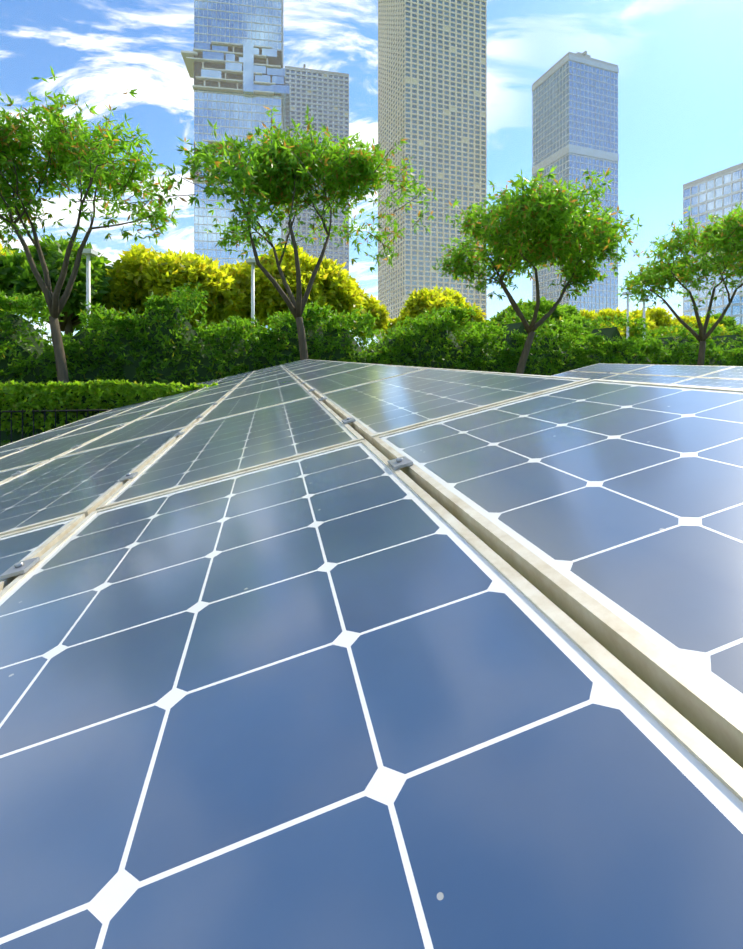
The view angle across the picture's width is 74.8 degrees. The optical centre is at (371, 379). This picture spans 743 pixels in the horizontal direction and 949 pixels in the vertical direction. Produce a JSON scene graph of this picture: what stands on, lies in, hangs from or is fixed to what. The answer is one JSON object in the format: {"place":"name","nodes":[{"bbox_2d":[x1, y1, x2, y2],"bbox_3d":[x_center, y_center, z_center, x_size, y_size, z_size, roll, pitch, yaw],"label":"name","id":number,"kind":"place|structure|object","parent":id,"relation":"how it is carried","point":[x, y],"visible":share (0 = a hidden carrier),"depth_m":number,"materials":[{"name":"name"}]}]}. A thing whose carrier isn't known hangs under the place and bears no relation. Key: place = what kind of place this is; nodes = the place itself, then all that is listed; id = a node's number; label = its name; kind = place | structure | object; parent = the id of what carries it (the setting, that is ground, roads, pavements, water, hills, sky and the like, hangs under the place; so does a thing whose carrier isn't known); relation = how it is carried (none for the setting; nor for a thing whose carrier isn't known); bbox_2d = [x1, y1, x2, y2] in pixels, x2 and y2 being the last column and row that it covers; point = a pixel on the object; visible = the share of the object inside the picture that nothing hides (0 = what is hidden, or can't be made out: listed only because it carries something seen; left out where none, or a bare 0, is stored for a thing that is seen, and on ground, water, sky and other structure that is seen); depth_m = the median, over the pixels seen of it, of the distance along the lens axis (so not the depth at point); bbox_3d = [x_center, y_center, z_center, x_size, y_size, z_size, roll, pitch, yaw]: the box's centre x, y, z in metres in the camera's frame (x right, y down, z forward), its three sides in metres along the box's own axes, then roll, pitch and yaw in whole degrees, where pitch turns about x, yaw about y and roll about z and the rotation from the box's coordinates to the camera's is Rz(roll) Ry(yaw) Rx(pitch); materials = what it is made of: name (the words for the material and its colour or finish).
{"place":"outdoors","nodes":[
{"label":"outdoors","id":0,"kind":"place"},
{"bbox_2d":[0,66,180,383],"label":"tree","id":1,"kind":"object","parent":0,"point":[66,164],"depth_m":10.22,"materials":[{"name":"green plant"}]},
{"bbox_2d":[151,105,459,359],"bbox_3d":[-1.751,-2.337,11.842,6.895,7.536,5.226,0,0,-34],"label":"tree","id":2,"kind":"object","parent":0,"point":[255,173],"depth_m":11.22,"materials":[{"name":"green plant"}]},
{"bbox_2d":[0,359,742,948],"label":"solar panels","id":3,"kind":"object","parent":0,"point":[306,653],"visible":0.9,"depth_m":0.33,"materials":[{"name":"blue glass"}]},
{"bbox_2d":[0,0,742,346],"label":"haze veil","id":4,"kind":"object","parent":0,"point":[416,128],"depth_m":129.87,"materials":[{"name":"white"}]},
{"bbox_2d":[378,0,486,341],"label":"tower","id":5,"kind":"structure","parent":0,"point":[474,60],"depth_m":340.23,"materials":[{"name":"beige concrete"}]},
{"bbox_2d":[431,165,643,373],"bbox_3d":[4.661,-1.898,12.937,5.518,6.619,6.177,0,0,1],"label":"tree","id":6,"kind":"object","parent":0,"point":[566,233],"depth_m":12.11,"materials":[{"name":"green plant"}]},
{"bbox_2d":[551,363,742,388],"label":"solar panel","id":7,"kind":"object","parent":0,"point":[716,376],"visible":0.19,"depth_m":6.03,"materials":[{"name":"blue glass"}]},
{"bbox_2d":[617,200,742,364],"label":"tree","id":8,"kind":"object","parent":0,"point":[726,246],"depth_m":15.47,"materials":[{"name":"green plant"}]},
{"bbox_2d":[683,168,742,326],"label":"block","id":9,"kind":"structure","parent":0,"point":[724,185],"depth_m":187.70,"materials":[{"name":"blue glass"}]},
{"bbox_2d":[683,163,742,188],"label":"roof parapet","id":10,"kind":"structure","parent":9,"relation":"on","point":[713,175],"depth_m":188.04,"materials":[{"name":"grey concrete"}]},
{"label":"ground","id":11,"kind":"structure","parent":0,"visible":0},
{"bbox_2d":[0,243,39,312],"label":"bush","id":12,"kind":"object","parent":11,"relation":"on","point":[4,253],"depth_m":22.14,"materials":[{"name":"yellow plant"}]},
{"bbox_2d":[0,408,111,446],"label":"railing fence","id":13,"kind":"object","parent":11,"relation":"on","point":[55,411],"visible":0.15,"depth_m":6.19,"materials":[{"name":"black metal"}]},
{"bbox_2d":[0,233,143,334],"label":"bush","id":14,"kind":"object","parent":11,"relation":"on","point":[17,274],"depth_m":17.55,"materials":[{"name":"green plant"}]},
{"bbox_2d":[0,379,231,432],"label":"clipped hedge","id":15,"kind":"object","parent":11,"relation":"on","point":[107,390],"depth_m":6.30,"materials":[{"name":"green plant"}]},
{"bbox_2d":[93,242,248,340],"bbox_3d":[-8.494,-2.212,20.775,6.634,7.154,5.617,0,0,1],"label":"bush","id":16,"kind":"object","parent":11,"relation":"on","point":[140,273],"depth_m":19.15,"materials":[{"name":"yellow plant"}]},
{"bbox_2d":[194,0,283,329],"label":"skyscraper","id":17,"kind":"structure","parent":11,"relation":"on","point":[257,40],"depth_m":286.14,"materials":[{"name":"blue glass"}]},
{"bbox_2d":[181,41,292,208],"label":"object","id":18,"kind":"structure","parent":17,"relation":"attached to","point":[212,47],"depth_m":284.72,"materials":[{"name":"blue glass"}]},
{"bbox_2d":[220,242,366,339],"bbox_3d":[-3.972,-2.373,22.667,7.367,7.462,6.614,0,0,1],"label":"bush","id":19,"kind":"object","parent":11,"relation":"on","point":[333,285],"depth_m":20.84,"materials":[{"name":"yellow plant"}]},
{"bbox_2d":[284,68,348,277],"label":"skyscraper","id":20,"kind":"structure","parent":11,"relation":"on","point":[299,76],"depth_m":364.12,"materials":[{"name":"grey glass"}]},
{"bbox_2d":[285,64,348,75],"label":"tower roof","id":21,"kind":"structure","parent":20,"relation":"on","point":[313,70],"depth_m":363.23,"materials":[{"name":"grey concrete"}]},
{"bbox_2d":[352,281,389,338],"bbox_3d":[-1.935,-2.498,30.350,6.243,7.716,4.996,0,0,1],"label":"bush","id":22,"kind":"object","parent":11,"relation":"on","point":[373,306],"depth_m":29.36,"materials":[{"name":"yellow plant"}]},
{"bbox_2d":[0,280,742,442],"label":"tall hedge","id":23,"kind":"object","parent":11,"relation":"on","point":[247,329],"depth_m":13.24,"materials":[{"name":"green plant"}]},
{"bbox_2d":[82,249,742,338],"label":"lamp posts","id":24,"kind":"object","parent":11,"relation":"on","point":[87,253],"visible":0.35,"depth_m":15.18,"materials":[{"name":"grey metal"}]},
{"bbox_2d":[381,284,488,338],"bbox_3d":[3.875,-2.314,30.381,6.691,7.358,6.292,0,0,1],"label":"bush","id":25,"kind":"object","parent":11,"relation":"on","point":[415,304],"visible":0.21,"depth_m":29.22,"materials":[{"name":"yellow plant"}]},
{"bbox_2d":[479,296,594,345],"bbox_3d":[9.399,-2.794,28.928,7.516,4.601,5.562,0,0,41],"label":"bush","id":26,"kind":"object","parent":11,"relation":"on","point":[558,313],"visible":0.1,"depth_m":27.85,"materials":[{"name":"green plant"}]},
{"bbox_2d":[558,303,580,318],"bbox_3d":[12.836,-2.344,36.174,6.548,7.421,5.505,0,0,1],"label":"bush","id":27,"kind":"object","parent":11,"relation":"on","point":[570,309],"visible":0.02,"depth_m":34.83,"materials":[{"name":"green plant"}]},
{"bbox_2d":[532,60,617,312],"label":"skyscraper","id":28,"kind":"structure","parent":11,"relation":"on","point":[611,123],"depth_m":307.98,"materials":[{"name":"blue glass"}]},
{"bbox_2d":[532,54,618,174],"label":"building bands","id":29,"kind":"object","parent":28,"relation":"on","point":[576,147],"depth_m":307.12,"materials":[{"name":"grey concrete"}]},
{"bbox_2d":[532,51,617,85],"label":"roof parapet","id":30,"kind":"structure","parent":29,"relation":"on","point":[584,54],"depth_m":306.04,"materials":[{"name":"grey concrete"}]},
{"bbox_2d":[578,306,634,338],"bbox_3d":[16.919,-2.153,38.056,7.515,7.031,6.844,0,0,1],"label":"bush","id":31,"kind":"object","parent":11,"relation":"on","point":[610,312],"visible":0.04,"depth_m":36.95,"materials":[{"name":"yellow plant"}]},
{"bbox_2d":[621,307,642,317],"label":"bush","id":32,"kind":"object","parent":11,"relation":"on","point":[636,311],"depth_m":42.53,"materials":[{"name":"yellow plant"}]},
{"bbox_2d":[624,306,687,347],"bbox_3d":[20.942,-2.174,37.738,7.871,7.050,6.345,0,0,1],"label":"bush","id":33,"kind":"object","parent":11,"relation":"on","point":[657,317],"visible":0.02,"depth_m":36.57,"materials":[{"name":"yellow plant"}]},
{"bbox_2d":[675,314,731,344],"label":"bush","id":34,"kind":"object","parent":11,"relation":"on","point":[687,319],"visible":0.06,"depth_m":41.90,"materials":[{"name":"yellow plant"}]},
{"bbox_2d":[673,313,742,340],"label":"bush","id":35,"kind":"object","parent":11,"relation":"on","point":[728,321],"visible":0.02,"depth_m":45.53,"materials":[{"name":"green plant"}]}
]}

